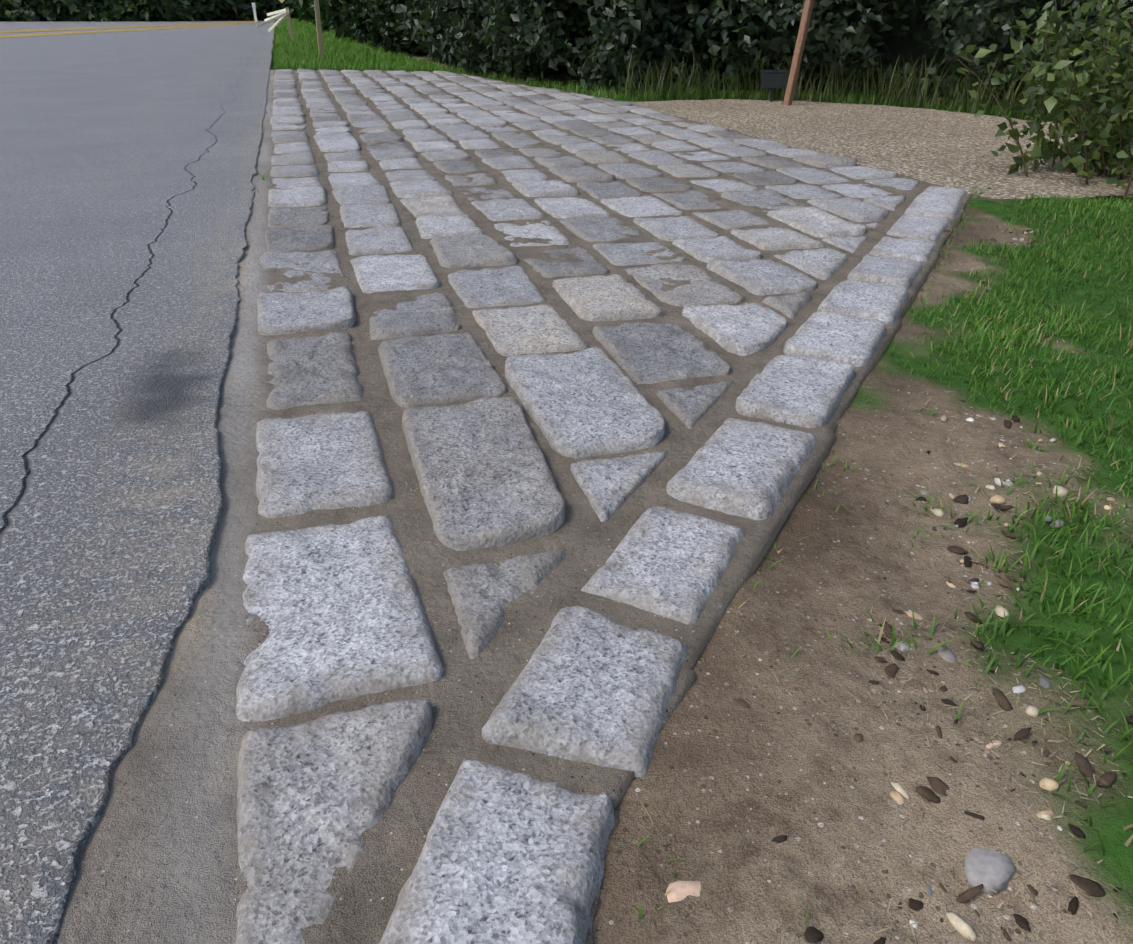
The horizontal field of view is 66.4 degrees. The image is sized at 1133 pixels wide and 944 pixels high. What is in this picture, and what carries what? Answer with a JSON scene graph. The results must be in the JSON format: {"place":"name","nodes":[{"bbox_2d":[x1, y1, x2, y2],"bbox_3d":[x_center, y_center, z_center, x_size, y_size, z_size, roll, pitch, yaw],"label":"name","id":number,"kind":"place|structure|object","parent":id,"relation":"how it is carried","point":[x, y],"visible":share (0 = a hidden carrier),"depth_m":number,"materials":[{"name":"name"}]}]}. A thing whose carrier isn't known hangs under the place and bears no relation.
{"place":"outdoors","nodes":[
{"label":"outdoors","id":0,"kind":"place"},
{"bbox_2d":[0,21,274,943],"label":"asphalt road","id":1,"kind":"structure","parent":0,"point":[128,165],"depth_m":1.38,"materials":[{"name":"grey asphalt"}]},
{"bbox_2d":[0,20,259,37],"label":"road centre lines","id":2,"kind":"object","parent":1,"relation":"on","point":[23,35],"visible":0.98,"depth_m":21.88,"materials":[{"name":"yellow paint"}]},
{"bbox_2d":[252,3,257,21],"bbox_3d":[-11.669,-17.203,32.396,0.130,0.640,0.052,-8,29,-14],"label":"roadside marker","id":3,"kind":"object","parent":1,"relation":"on","point":[254,10],"visible":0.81,"depth_m":32.38,"materials":[{"name":"white plastic"}]},
{"bbox_2d":[271,46,1132,943],"bbox_3d":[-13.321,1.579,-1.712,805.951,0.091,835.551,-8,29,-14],"label":"soil","id":4,"kind":"structure","parent":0,"point":[715,800],"depth_m":0.79,"materials":[{"name":"soil"}]},
{"bbox_2d":[0,0,298,21],"bbox_3d":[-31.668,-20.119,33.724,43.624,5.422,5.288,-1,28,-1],"label":"hedge foliage","id":5,"kind":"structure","parent":4,"relation":"on","point":[101,10],"depth_m":33.44,"materials":[{"name":"green plant"}]},
{"bbox_2d":[285,7,293,40],"bbox_3d":[-4.392,-7.078,13.773,0.066,0.561,0.036,-17,33,-29],"label":"survey stake","id":6,"kind":"object","parent":4,"relation":"on","point":[290,26],"visible":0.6,"depth_m":13.75,"materials":[{"name":"brown wood"}]},
{"bbox_2d":[256,9,288,31],"bbox_3d":[-4.636,-7.146,13.692,0.518,0.343,0.194,-4,29,-7],"label":"flagging tape","id":7,"kind":"object","parent":6,"relation":"attached to","point":[281,15],"visible":1,"depth_m":13.67,"materials":[{"name":"white plastic"}]},
{"bbox_2d":[285,0,342,38],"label":"hedge foliage","id":8,"kind":"object","parent":4,"relation":"on","point":[305,9],"visible":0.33,"depth_m":23.86,"materials":[{"name":"green plant"}]},
{"bbox_2d":[314,0,323,60],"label":"wooden post","id":9,"kind":"object","parent":4,"relation":"on","point":[318,26],"visible":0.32,"depth_m":9.57,"materials":[{"name":"brown wood"}]},
{"bbox_2d":[54,69,972,943],"bbox_3d":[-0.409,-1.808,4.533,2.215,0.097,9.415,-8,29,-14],"label":"cobblestones","id":10,"kind":"structure","parent":4,"relation":"on","point":[509,857],"depth_m":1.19,"materials":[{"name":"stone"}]},
{"bbox_2d":[252,18,1132,935],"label":"grass","id":11,"kind":"structure","parent":4,"relation":"on","point":[302,50],"depth_m":1.81,"materials":[{"name":"green plant"}]},
{"bbox_2d":[323,0,1132,103],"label":"hedge foliage","id":12,"kind":"object","parent":4,"relation":"on","point":[376,19],"visible":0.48,"depth_m":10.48,"materials":[{"name":"green plant"}]},
{"bbox_2d":[325,0,1132,108],"bbox_3d":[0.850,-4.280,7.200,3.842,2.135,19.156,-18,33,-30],"label":"hedge","id":13,"kind":"object","parent":4,"relation":"on","point":[613,56],"visible":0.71,"depth_m":5.89,"materials":[{"name":"green plant"}]},
{"bbox_2d":[629,99,1132,198],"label":"gravel drive","id":14,"kind":"structure","parent":4,"relation":"on","point":[944,148],"depth_m":4.05,"materials":[{"name":"beige gravel"}]},
{"bbox_2d":[760,70,788,101],"bbox_3d":[1.337,-2.492,5.616,0.190,0.215,0.043,-2,28,-4],"label":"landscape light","id":15,"kind":"object","parent":14,"relation":"on","point":[771,80],"visible":0.9,"depth_m":5.58,"materials":[{"name":"black metal"}]},
{"bbox_2d":[783,0,813,105],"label":"wooden pole","id":16,"kind":"object","parent":14,"relation":"on","point":[799,49],"depth_m":5.32,"materials":[{"name":"brown wood"}]},
{"bbox_2d":[953,0,1132,198],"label":"shrub","id":17,"kind":"object","parent":14,"relation":"on","point":[1098,136],"depth_m":3.10,"materials":[{"name":"green plant"}]},
{"bbox_2d":[666,227,1124,941],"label":"pebbles","id":18,"kind":"object","parent":4,"relation":"on","point":[988,869],"visible":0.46,"depth_m":0.63,"materials":[{"name":"stone"}]},
{"bbox_2d":[732,179,1132,943],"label":"wood chips","id":19,"kind":"object","parent":4,"relation":"on","point":[968,895],"visible":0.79,"depth_m":0.70,"materials":[{"name":"brown wood"}]},
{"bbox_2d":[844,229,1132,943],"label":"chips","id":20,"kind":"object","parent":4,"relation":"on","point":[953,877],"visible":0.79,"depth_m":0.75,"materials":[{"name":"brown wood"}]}
]}

